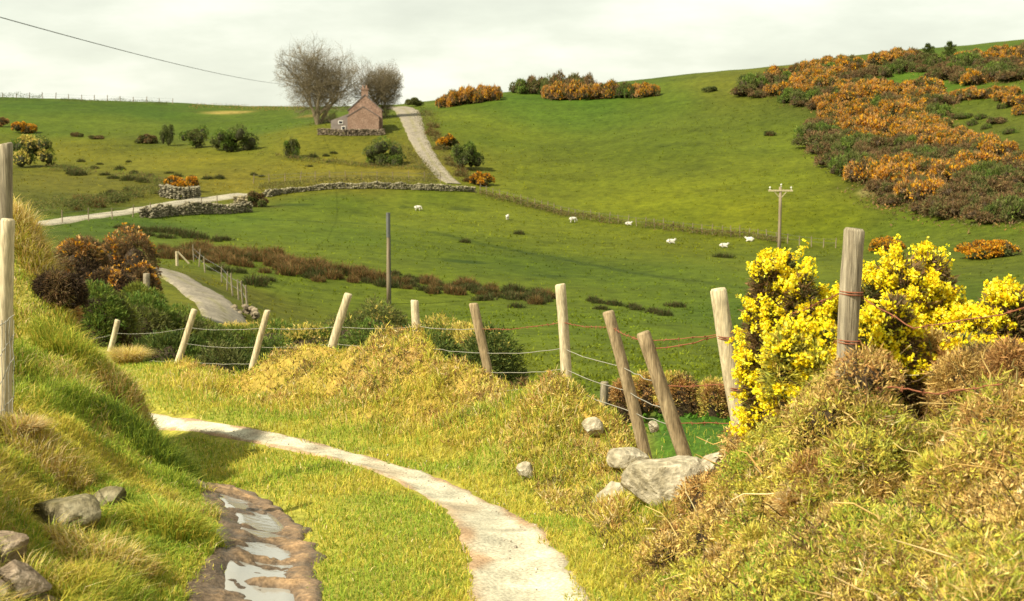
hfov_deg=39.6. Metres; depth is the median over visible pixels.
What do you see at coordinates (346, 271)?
rush clump
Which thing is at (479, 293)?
rush clump
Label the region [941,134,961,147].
gorse bush
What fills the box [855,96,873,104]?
gorse bush
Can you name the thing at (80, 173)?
rush clump
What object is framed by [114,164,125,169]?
rush clump
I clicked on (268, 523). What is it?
puddle
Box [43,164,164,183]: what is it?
hedge bank
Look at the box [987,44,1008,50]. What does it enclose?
gorse bush
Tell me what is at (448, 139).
gorse bush
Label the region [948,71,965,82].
heather bush
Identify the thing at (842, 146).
scrub bush
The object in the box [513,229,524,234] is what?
rush clump
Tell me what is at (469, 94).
gorse bush
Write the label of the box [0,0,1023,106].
sky
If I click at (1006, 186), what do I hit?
heather bush
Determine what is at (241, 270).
rush clump
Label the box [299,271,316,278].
rush clump
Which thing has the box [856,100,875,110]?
gorse bush
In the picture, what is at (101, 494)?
stone
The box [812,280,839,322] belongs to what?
gorse bush
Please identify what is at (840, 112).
gorse bush
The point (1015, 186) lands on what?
heather bush
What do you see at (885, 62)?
heather bush
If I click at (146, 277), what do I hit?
fence post
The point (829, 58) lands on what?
gorse bush
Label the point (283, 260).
rush clump
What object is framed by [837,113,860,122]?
gorse bush
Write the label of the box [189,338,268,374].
hedge bush
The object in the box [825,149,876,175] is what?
scrub bush
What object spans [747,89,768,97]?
heather bush
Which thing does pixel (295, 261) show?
rush clump
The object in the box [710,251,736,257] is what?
rush clump
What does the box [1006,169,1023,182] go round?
heather bush
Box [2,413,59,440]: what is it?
grass tussock
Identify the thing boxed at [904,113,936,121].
gorse bush
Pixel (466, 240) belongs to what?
rush clump
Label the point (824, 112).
gorse bush
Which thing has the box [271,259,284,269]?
rush clump
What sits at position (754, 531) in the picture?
heath clump
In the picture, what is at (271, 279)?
rush clump
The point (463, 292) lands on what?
rush clump
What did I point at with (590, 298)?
rush clump
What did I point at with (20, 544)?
stone
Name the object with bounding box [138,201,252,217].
dry stone wall
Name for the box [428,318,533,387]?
hedge bush
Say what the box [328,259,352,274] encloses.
rush clump
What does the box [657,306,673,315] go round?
rush clump
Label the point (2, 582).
stone
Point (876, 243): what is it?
gorse bush
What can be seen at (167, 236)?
rush clump
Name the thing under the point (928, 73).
heather bush
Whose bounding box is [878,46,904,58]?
gorse bush
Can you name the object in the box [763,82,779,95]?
gorse bush
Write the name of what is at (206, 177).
rush clump
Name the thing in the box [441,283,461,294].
rush clump
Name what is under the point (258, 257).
rush clump
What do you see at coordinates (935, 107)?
scrub bush
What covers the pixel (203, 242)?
rush clump
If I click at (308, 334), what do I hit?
hedge bush
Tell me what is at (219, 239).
rush clump
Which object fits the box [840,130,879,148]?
scrub bush
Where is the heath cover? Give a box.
[742,62,1023,235]
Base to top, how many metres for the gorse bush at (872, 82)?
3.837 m
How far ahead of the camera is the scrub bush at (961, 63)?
243.77 m
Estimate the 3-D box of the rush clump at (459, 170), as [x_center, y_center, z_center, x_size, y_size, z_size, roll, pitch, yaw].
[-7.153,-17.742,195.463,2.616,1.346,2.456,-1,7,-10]
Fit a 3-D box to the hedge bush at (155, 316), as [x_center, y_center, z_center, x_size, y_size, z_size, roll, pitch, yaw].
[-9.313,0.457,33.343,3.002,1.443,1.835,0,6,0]
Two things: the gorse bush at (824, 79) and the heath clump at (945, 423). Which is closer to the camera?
the heath clump at (945, 423)
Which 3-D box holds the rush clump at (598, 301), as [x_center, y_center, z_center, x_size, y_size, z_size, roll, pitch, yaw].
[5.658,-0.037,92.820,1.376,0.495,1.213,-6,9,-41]
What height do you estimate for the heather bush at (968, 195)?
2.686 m
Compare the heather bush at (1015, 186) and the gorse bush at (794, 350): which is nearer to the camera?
the gorse bush at (794, 350)
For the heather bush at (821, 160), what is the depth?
189.22 m
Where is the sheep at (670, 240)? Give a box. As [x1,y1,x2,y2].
[666,238,676,242]
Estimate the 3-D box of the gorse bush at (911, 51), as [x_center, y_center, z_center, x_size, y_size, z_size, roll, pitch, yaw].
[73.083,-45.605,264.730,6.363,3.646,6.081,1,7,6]
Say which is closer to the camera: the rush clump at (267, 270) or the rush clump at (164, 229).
the rush clump at (267, 270)
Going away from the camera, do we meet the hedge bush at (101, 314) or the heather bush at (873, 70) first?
the hedge bush at (101, 314)
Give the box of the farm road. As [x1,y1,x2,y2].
[36,193,246,225]
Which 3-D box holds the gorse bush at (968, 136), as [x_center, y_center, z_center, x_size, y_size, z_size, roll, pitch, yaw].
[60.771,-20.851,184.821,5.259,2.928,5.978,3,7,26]
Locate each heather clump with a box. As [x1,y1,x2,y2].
[607,368,657,422]
[650,369,706,416]
[696,375,749,418]
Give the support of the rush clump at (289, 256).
on the ground at (552, 135)
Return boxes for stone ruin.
[158,184,201,199]
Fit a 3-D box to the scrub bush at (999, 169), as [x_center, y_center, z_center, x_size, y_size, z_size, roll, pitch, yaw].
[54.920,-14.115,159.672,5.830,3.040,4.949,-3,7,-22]
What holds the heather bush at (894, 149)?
on the ground at (552, 135)
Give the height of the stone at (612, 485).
0.211 m
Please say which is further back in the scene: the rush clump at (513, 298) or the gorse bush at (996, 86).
the gorse bush at (996, 86)
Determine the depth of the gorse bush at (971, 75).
231.79 m
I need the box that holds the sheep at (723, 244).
[719,243,728,246]
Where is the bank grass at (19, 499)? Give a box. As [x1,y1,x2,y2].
[0,212,231,600]
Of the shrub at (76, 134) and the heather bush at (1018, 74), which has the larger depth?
the shrub at (76, 134)
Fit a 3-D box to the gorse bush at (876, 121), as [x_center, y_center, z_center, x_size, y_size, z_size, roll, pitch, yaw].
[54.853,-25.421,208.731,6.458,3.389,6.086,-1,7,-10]
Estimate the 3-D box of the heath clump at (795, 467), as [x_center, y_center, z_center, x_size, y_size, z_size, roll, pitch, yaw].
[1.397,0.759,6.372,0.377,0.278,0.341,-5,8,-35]
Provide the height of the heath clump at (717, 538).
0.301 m
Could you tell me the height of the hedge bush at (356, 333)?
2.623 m
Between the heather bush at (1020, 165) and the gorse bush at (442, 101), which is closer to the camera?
the heather bush at (1020, 165)
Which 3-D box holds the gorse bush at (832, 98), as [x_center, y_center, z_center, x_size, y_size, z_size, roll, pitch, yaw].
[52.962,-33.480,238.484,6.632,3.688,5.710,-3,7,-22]
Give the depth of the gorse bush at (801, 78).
253.56 m
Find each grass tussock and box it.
[0,407,101,494]
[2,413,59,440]
[13,194,85,329]
[14,217,82,327]
[21,311,125,381]
[41,519,167,582]
[76,349,162,436]
[89,389,211,481]
[102,343,159,364]
[107,491,232,548]
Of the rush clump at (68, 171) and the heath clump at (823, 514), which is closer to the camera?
the heath clump at (823, 514)
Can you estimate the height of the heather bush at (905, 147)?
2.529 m
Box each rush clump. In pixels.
[44,161,56,166]
[64,168,79,173]
[67,168,90,175]
[72,193,89,203]
[87,196,106,207]
[97,172,113,175]
[102,197,126,202]
[106,175,120,178]
[112,193,128,200]
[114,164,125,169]
[119,174,134,180]
[133,175,149,182]
[137,224,149,230]
[142,230,155,235]
[145,223,162,232]
[156,224,176,232]
[156,230,175,238]
[156,243,168,249]
[157,245,181,258]
[165,226,184,234]
[171,247,200,259]
[172,244,191,250]
[175,226,195,235]
[177,239,199,250]
[181,226,199,238]
[181,244,209,257]
[183,251,207,259]
[193,231,210,239]
[193,239,213,247]
[196,244,212,252]
[200,175,213,179]
[200,255,220,263]
[205,262,234,272]
[210,233,231,241]
[211,245,230,252]
[212,252,228,261]
[214,173,224,178]
[216,243,240,250]
[217,250,235,258]
[223,253,244,263]
[227,246,244,252]
[227,255,252,266]
[233,266,247,273]
[234,247,253,256]
[238,242,261,254]
[241,250,259,260]
[241,273,271,286]
[244,261,254,267]
[247,248,272,261]
[258,266,271,273]
[260,244,276,253]
[261,253,285,266]
[263,245,285,255]
[263,276,277,281]
[265,250,292,257]
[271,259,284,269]
[274,258,291,265]
[274,264,298,275]
[275,259,305,274]
[279,252,300,261]
[289,255,306,264]
[298,260,314,270]
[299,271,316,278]
[303,256,326,265]
[303,264,335,275]
[307,152,318,157]
[308,273,325,282]
[309,258,330,273]
[322,267,339,279]
[325,268,345,278]
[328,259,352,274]
[332,263,353,274]
[346,274,360,282]
[349,267,373,280]
[360,275,371,283]
[369,267,393,282]
[371,276,405,288]
[391,268,401,275]
[393,274,411,284]
[400,285,412,288]
[405,272,415,278]
[407,281,419,287]
[413,284,428,290]
[419,274,435,284]
[421,273,438,280]
[423,283,440,293]
[424,284,438,293]
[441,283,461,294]
[448,285,470,294]
[450,277,481,284]
[453,167,468,175]
[457,274,475,281]
[459,236,470,242]
[461,281,480,290]
[469,292,498,301]
[470,285,497,293]
[470,287,484,293]
[474,290,487,294]
[481,281,499,287]
[483,285,500,292]
[489,292,504,297]
[500,282,523,291]
[501,290,517,297]
[502,282,527,292]
[503,291,532,300]
[505,296,519,300]
[507,301,526,307]
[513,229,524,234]
[513,291,543,299]
[526,286,542,291]
[526,288,552,297]
[526,292,544,304]
[540,287,555,298]
[540,293,553,301]
[585,295,598,301]
[589,298,604,303]
[592,304,610,309]
[608,300,625,305]
[623,301,639,307]
[628,304,645,310]
[645,306,657,312]
[649,307,660,313]
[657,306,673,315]
[663,299,686,307]
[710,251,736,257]
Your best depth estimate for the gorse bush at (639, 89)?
272.62 m
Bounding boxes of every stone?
[0,530,28,563]
[0,559,51,599]
[0,579,8,600]
[29,593,58,600]
[34,493,100,532]
[93,486,126,507]
[516,461,533,478]
[581,417,603,435]
[592,481,627,502]
[606,447,649,469]
[620,455,704,506]
[648,421,658,432]
[664,488,684,501]
[701,452,722,470]
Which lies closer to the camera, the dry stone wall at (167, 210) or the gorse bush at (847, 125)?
the dry stone wall at (167, 210)
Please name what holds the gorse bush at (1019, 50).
on the ground at (552, 135)
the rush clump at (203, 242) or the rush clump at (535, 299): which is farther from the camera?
the rush clump at (203, 242)
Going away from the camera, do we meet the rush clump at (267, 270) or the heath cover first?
the rush clump at (267, 270)
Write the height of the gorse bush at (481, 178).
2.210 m
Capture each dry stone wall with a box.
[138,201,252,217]
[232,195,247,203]
[262,181,476,196]
[317,128,385,135]
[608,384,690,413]
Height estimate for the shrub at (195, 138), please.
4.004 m
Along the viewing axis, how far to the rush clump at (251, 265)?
99.49 m
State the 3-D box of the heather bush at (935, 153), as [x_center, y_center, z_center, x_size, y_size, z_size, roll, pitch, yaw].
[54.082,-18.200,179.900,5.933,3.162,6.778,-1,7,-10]
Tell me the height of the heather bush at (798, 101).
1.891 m
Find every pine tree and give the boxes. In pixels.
[918,42,934,54]
[940,40,956,55]
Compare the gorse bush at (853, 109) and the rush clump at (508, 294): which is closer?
the rush clump at (508, 294)
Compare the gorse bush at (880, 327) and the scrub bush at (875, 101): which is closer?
the gorse bush at (880, 327)
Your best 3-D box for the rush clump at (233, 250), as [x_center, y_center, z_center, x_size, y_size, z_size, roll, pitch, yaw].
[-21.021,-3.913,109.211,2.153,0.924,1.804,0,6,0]
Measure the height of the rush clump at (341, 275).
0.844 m
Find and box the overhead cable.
[0,17,277,83]
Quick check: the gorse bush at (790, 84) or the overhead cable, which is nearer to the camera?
the overhead cable
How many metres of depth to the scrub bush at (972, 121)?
202.45 m
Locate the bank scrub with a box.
[611,337,1023,600]
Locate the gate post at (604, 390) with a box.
[600,381,607,408]
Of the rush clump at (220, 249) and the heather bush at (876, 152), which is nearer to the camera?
the rush clump at (220, 249)
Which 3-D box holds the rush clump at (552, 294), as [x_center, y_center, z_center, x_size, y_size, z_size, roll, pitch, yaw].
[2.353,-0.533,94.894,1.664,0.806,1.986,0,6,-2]
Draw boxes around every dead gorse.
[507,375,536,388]
[919,332,1023,420]
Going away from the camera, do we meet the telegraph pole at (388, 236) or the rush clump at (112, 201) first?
the telegraph pole at (388, 236)
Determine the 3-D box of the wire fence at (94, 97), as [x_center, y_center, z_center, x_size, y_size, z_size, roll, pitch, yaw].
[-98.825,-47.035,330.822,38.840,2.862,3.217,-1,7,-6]
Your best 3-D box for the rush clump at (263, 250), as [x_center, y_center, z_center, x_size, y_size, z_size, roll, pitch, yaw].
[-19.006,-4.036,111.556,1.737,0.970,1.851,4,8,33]
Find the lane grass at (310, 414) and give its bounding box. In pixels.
[13,253,729,600]
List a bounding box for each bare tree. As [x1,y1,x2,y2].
[272,32,365,124]
[348,56,404,116]
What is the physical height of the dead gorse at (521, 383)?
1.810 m
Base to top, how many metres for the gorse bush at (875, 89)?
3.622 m
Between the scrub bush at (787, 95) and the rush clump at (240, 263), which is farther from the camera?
the scrub bush at (787, 95)
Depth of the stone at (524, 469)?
10.35 m
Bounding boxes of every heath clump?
[29,265,91,309]
[72,306,84,325]
[698,520,740,559]
[699,466,734,504]
[731,514,783,547]
[734,439,758,461]
[768,476,822,526]
[778,444,841,487]
[808,493,883,539]
[847,468,906,503]
[888,443,938,480]
[909,425,995,491]
[913,414,955,451]
[936,462,984,506]
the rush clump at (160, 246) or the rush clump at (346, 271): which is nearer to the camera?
the rush clump at (346, 271)
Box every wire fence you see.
[2,92,172,103]
[61,197,217,221]
[99,227,1023,458]
[192,244,248,314]
[253,171,440,183]
[480,184,836,247]
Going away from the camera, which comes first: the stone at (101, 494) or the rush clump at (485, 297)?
the stone at (101, 494)
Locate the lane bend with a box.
[156,267,245,323]
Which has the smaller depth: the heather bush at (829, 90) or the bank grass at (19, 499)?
the bank grass at (19, 499)
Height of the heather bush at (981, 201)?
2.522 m
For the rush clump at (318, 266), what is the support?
on the ground at (552, 135)
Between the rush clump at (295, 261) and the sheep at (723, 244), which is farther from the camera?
the sheep at (723, 244)
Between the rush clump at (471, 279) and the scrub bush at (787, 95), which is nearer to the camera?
the rush clump at (471, 279)
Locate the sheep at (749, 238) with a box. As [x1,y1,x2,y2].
[744,236,753,240]
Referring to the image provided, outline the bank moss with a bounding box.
[97,320,725,600]
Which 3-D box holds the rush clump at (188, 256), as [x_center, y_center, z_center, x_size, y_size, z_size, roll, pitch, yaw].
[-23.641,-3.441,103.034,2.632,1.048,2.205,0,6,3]
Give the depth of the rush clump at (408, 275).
102.72 m
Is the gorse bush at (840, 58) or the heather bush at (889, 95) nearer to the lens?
the heather bush at (889, 95)
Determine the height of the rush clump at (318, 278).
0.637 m
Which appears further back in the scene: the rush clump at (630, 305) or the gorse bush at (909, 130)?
the gorse bush at (909, 130)
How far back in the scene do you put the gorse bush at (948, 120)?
204.40 m
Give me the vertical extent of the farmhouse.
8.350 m
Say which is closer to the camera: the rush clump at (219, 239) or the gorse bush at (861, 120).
the rush clump at (219, 239)
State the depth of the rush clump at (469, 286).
97.28 m
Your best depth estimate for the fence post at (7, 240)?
8.24 m
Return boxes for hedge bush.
[78,278,143,349]
[102,280,169,306]
[114,290,175,348]
[115,302,217,348]
[129,326,248,367]
[188,319,261,367]
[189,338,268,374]
[219,320,302,339]
[243,328,299,367]
[247,311,373,349]
[313,337,349,348]
[339,316,386,348]
[342,293,427,344]
[391,323,464,360]
[408,310,518,371]
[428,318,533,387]
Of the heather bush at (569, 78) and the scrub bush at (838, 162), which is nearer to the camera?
the scrub bush at (838, 162)
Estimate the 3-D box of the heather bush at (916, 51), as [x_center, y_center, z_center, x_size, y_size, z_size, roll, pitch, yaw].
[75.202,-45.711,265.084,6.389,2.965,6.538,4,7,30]
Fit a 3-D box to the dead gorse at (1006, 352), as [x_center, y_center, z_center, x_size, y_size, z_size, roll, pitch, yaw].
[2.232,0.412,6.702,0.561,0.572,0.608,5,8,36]
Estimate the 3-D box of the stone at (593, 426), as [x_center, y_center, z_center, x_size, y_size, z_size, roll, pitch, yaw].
[0.613,0.956,10.840,0.170,0.146,0.124,0,6,0]
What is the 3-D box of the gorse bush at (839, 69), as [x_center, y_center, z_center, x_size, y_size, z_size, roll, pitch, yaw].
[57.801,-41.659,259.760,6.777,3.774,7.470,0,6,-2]
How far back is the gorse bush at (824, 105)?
231.94 m
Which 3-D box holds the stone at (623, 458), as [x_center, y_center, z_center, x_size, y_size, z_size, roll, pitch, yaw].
[0.806,1.120,10.027,0.280,0.175,0.234,-4,8,-32]
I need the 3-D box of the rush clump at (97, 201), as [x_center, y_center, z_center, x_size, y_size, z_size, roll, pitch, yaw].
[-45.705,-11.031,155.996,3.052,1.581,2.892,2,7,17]
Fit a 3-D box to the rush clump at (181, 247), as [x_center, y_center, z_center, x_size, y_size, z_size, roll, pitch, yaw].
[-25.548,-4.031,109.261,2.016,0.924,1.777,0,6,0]
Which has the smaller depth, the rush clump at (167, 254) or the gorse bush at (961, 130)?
the rush clump at (167, 254)
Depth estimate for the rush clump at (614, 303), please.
91.55 m
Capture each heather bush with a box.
[524,73,547,93]
[549,69,580,85]
[574,72,596,84]
[612,79,626,94]
[729,84,762,94]
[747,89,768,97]
[753,71,786,83]
[790,97,808,105]
[790,130,843,147]
[802,115,839,127]
[805,99,819,109]
[805,140,840,154]
[810,85,839,93]
[813,148,858,167]
[823,125,859,134]
[836,71,850,78]
[846,70,872,79]
[846,150,882,157]
[849,140,889,152]
[851,77,872,82]
[852,134,887,148]
[855,64,892,76]
[864,178,891,192]
[872,149,895,154]
[874,177,905,197]
[876,192,909,204]
[878,132,905,146]
[879,90,915,100]
[879,142,910,152]
[882,58,901,65]
[894,52,929,64]
[898,141,924,152]
[901,135,936,145]
[902,62,920,70]
[903,47,920,55]
[907,173,946,181]
[907,200,926,213]
[915,64,932,71]
[917,52,938,59]
[919,92,960,104]
[919,145,957,158]
[921,142,941,148]
[921,194,962,217]
[924,66,949,77]
[924,193,951,200]
[931,65,964,79]
[933,62,952,67]
[933,187,957,196]
[936,175,1000,200]
[942,148,981,158]
[945,54,955,60]
[945,111,956,119]
[946,187,999,202]
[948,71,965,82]
[948,168,992,183]
[948,198,974,214]
[955,141,971,150]
[961,203,1005,223]
[963,173,1012,191]
[970,194,1005,208]
[972,54,993,64]
[986,116,1008,123]
[987,191,1010,196]
[988,55,1018,62]
[990,68,1022,80]
[999,181,1017,192]
[1004,158,1023,171]
[1005,67,1023,79]
[1006,58,1023,68]
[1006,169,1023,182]
[1006,182,1023,192]
[1010,187,1023,197]
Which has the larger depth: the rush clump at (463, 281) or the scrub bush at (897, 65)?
the scrub bush at (897, 65)
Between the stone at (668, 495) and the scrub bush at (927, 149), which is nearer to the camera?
the stone at (668, 495)
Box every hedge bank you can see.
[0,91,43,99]
[22,180,163,215]
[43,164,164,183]
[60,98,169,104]
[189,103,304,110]
[248,174,437,190]
[257,151,427,169]
[386,140,444,178]
[410,107,472,179]
[473,189,786,241]
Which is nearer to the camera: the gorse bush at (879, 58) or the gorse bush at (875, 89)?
the gorse bush at (875, 89)
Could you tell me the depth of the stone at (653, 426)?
10.75 m
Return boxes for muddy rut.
[183,473,326,600]
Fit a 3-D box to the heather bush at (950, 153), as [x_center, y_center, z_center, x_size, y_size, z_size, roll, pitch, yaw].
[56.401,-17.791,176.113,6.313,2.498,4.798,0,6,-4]
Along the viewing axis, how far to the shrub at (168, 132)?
239.87 m
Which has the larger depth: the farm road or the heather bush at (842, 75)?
the heather bush at (842, 75)
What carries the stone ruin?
on the ground at (552, 135)
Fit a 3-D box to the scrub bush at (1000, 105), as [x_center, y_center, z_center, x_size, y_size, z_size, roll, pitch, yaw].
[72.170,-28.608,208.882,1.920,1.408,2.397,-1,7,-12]
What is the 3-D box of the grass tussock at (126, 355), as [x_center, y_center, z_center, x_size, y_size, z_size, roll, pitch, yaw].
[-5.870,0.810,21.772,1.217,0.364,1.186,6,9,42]
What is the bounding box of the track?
[148,412,591,600]
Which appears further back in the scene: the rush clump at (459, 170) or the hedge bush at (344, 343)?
the rush clump at (459, 170)
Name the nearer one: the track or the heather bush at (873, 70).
the track
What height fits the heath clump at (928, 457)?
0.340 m
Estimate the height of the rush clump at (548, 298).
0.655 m
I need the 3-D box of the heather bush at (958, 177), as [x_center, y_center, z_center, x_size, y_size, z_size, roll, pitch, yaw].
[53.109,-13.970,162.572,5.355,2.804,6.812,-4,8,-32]
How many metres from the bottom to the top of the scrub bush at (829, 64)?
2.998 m
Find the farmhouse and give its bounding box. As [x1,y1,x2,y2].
[331,85,383,134]
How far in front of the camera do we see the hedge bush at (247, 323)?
39.85 m
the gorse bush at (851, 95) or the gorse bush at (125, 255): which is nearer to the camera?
the gorse bush at (125, 255)
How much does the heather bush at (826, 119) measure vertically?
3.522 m
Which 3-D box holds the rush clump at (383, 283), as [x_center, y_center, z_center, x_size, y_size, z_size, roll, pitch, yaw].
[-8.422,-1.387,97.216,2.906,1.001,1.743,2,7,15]
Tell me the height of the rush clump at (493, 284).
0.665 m
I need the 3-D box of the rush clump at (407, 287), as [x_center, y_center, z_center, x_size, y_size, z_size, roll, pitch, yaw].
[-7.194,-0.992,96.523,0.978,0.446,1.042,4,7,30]
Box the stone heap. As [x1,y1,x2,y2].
[231,304,259,319]
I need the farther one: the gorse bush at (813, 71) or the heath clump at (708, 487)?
the gorse bush at (813, 71)
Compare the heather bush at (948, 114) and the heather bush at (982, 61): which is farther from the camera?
the heather bush at (982, 61)
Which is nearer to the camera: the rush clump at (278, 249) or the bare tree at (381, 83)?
the rush clump at (278, 249)
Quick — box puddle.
[220,494,294,600]
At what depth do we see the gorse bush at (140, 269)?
41.08 m
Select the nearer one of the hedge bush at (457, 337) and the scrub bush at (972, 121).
the hedge bush at (457, 337)
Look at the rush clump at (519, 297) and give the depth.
93.19 m
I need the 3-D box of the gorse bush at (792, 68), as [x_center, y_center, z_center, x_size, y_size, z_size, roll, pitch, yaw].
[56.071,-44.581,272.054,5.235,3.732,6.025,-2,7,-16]
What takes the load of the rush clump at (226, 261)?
on the ground at (552, 135)
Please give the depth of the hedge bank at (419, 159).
203.57 m
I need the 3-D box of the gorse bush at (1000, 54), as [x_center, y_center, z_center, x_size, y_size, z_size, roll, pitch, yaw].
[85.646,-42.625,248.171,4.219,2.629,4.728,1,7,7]
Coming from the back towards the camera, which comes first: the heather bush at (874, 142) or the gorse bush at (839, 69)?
the gorse bush at (839, 69)
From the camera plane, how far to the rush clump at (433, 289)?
95.01 m
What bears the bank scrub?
on the ground at (552, 135)
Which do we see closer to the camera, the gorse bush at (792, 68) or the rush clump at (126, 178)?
the rush clump at (126, 178)
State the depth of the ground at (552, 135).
158.62 m
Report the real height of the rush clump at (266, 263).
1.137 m
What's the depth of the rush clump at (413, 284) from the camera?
97.99 m
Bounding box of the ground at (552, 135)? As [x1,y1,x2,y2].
[0,39,1023,600]
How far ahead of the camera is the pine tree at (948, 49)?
257.63 m
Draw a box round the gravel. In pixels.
[191,429,570,597]
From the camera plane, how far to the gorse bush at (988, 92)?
219.70 m
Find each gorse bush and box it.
[11,121,37,132]
[53,233,113,274]
[55,256,89,282]
[85,265,140,292]
[100,222,162,279]
[124,260,164,296]
[163,175,199,186]
[435,94,454,107]
[435,133,459,147]
[446,89,467,105]
[457,84,483,103]
[468,171,494,185]
[476,84,500,100]
[540,80,564,100]
[560,79,584,100]
[577,82,603,98]
[591,79,617,97]
[627,80,649,97]
[643,81,660,96]
[724,239,838,441]
[751,309,836,422]
[763,63,790,77]
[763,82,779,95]
[775,81,809,94]
[787,60,807,71]
[787,74,811,83]
[789,66,823,77]
[798,58,821,70]
[801,86,814,92]
[803,65,835,78]
[806,72,840,87]
[809,91,847,109]
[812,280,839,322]
[816,64,846,74]
[816,100,842,112]
[816,107,835,117]
[819,54,834,64]
[828,106,848,118]
[828,234,975,334]
[829,121,847,128]
[830,115,840,122]
[833,54,862,64]
[834,76,853,84]
[835,56,869,70]
[836,89,867,101]
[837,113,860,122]
[839,99,863,107]
[840,78,869,92]
[841,119,854,130]
[842,156,888,183]
[846,103,884,116]
[846,126,877,135]
[852,111,881,129]
[855,81,895,96]
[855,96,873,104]
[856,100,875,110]
[857,76,891,88]
[857,287,931,413]
[862,155,880,161]
[864,130,889,138]
[865,159,902,179]
[867,51,899,64]
[868,116,888,131]
[868,236,906,251]
[871,161,926,182]
[873,154,894,161]
[874,112,918,134]
[875,112,891,119]
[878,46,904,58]
[878,95,913,107]
[880,78,899,86]
[881,99,923,114]
[887,115,934,134]
[890,123,922,137]
[891,46,917,56]
[892,151,923,162]
[892,174,947,200]
[893,83,905,93]
[897,105,929,115]
[897,156,945,176]
[898,75,946,91]
[902,82,937,95]
[904,95,931,105]
[904,110,927,116]
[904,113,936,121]
[908,324,978,425]
[915,85,947,96]
[915,123,948,135]
[916,129,953,146]
[926,121,951,128]
[928,157,977,180]
[929,114,952,126]
[932,274,1023,348]
[941,125,973,135]
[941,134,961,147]
[952,48,981,57]
[952,147,1001,162]
[954,239,1021,259]
[955,85,982,99]
[958,130,997,144]
[959,67,994,85]
[970,133,1002,150]
[971,87,995,98]
[979,49,996,57]
[980,139,1019,155]
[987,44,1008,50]
[992,50,1009,57]
[992,84,1000,90]
[992,89,1014,101]
[999,85,1022,94]
[1000,149,1023,166]
[1002,48,1016,56]
[1002,94,1023,105]
[1007,43,1023,57]
[1011,103,1023,114]
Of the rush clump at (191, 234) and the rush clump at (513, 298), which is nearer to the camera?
the rush clump at (513, 298)
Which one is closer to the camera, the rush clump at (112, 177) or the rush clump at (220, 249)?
the rush clump at (220, 249)
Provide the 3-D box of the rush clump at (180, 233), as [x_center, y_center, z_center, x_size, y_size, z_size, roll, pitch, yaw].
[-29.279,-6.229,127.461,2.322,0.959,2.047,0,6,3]
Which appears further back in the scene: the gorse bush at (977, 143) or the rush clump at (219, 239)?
the gorse bush at (977, 143)
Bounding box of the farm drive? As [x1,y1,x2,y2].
[390,106,460,183]
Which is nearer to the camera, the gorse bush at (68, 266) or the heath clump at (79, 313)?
the heath clump at (79, 313)
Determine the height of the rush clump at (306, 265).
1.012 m
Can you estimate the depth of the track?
8.28 m
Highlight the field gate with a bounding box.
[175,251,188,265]
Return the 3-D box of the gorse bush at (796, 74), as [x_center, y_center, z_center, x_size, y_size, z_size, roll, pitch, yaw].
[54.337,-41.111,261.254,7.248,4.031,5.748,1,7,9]
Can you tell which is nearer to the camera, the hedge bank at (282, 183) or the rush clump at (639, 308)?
the rush clump at (639, 308)
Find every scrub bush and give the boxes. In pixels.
[508,77,531,93]
[537,74,562,94]
[615,81,639,97]
[735,71,769,88]
[775,70,796,82]
[777,87,805,102]
[793,120,841,137]
[805,88,823,99]
[819,61,834,66]
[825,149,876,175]
[827,141,851,151]
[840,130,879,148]
[870,95,884,106]
[883,59,916,73]
[894,134,916,145]
[904,143,940,157]
[921,53,945,65]
[923,102,951,113]
[928,109,950,118]
[946,60,968,69]
[950,50,985,66]
[953,112,974,118]
[961,158,1001,172]
[965,118,978,125]
[974,113,986,119]
[980,123,992,129]
[980,163,1023,177]
[981,192,1023,221]
[982,60,1010,77]
[996,102,1011,108]
[1002,127,1019,133]
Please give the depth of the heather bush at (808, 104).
237.67 m
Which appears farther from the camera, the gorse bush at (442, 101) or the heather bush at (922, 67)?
the gorse bush at (442, 101)
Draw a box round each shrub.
[0,117,9,126]
[10,133,55,166]
[70,132,83,136]
[88,135,104,138]
[134,134,157,143]
[159,124,174,144]
[178,125,208,147]
[209,135,223,148]
[213,123,259,151]
[246,190,268,206]
[283,137,300,157]
[361,135,407,165]
[404,97,424,105]
[450,140,484,166]
[701,86,717,92]
[763,130,776,135]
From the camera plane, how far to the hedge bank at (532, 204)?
166.58 m
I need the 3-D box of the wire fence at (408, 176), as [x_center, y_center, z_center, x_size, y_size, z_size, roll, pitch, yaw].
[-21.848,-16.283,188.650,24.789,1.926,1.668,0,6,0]
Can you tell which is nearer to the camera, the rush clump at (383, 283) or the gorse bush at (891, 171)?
the rush clump at (383, 283)
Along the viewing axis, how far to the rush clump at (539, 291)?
94.49 m
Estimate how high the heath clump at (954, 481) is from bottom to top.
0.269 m
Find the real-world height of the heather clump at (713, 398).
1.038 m
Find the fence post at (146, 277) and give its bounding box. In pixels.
[143,273,149,287]
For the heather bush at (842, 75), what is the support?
on the ground at (552, 135)
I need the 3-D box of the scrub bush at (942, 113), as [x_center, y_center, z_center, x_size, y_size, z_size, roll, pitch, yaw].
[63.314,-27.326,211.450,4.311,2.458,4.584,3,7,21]
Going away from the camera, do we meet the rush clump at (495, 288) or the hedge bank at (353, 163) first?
the rush clump at (495, 288)
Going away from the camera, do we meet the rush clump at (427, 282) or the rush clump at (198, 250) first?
the rush clump at (427, 282)
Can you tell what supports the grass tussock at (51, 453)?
on the ground at (552, 135)
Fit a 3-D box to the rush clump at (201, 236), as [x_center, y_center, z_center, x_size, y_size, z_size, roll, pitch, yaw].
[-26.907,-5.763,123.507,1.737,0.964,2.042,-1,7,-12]
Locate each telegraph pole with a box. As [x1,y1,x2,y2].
[386,213,390,303]
[768,184,792,248]

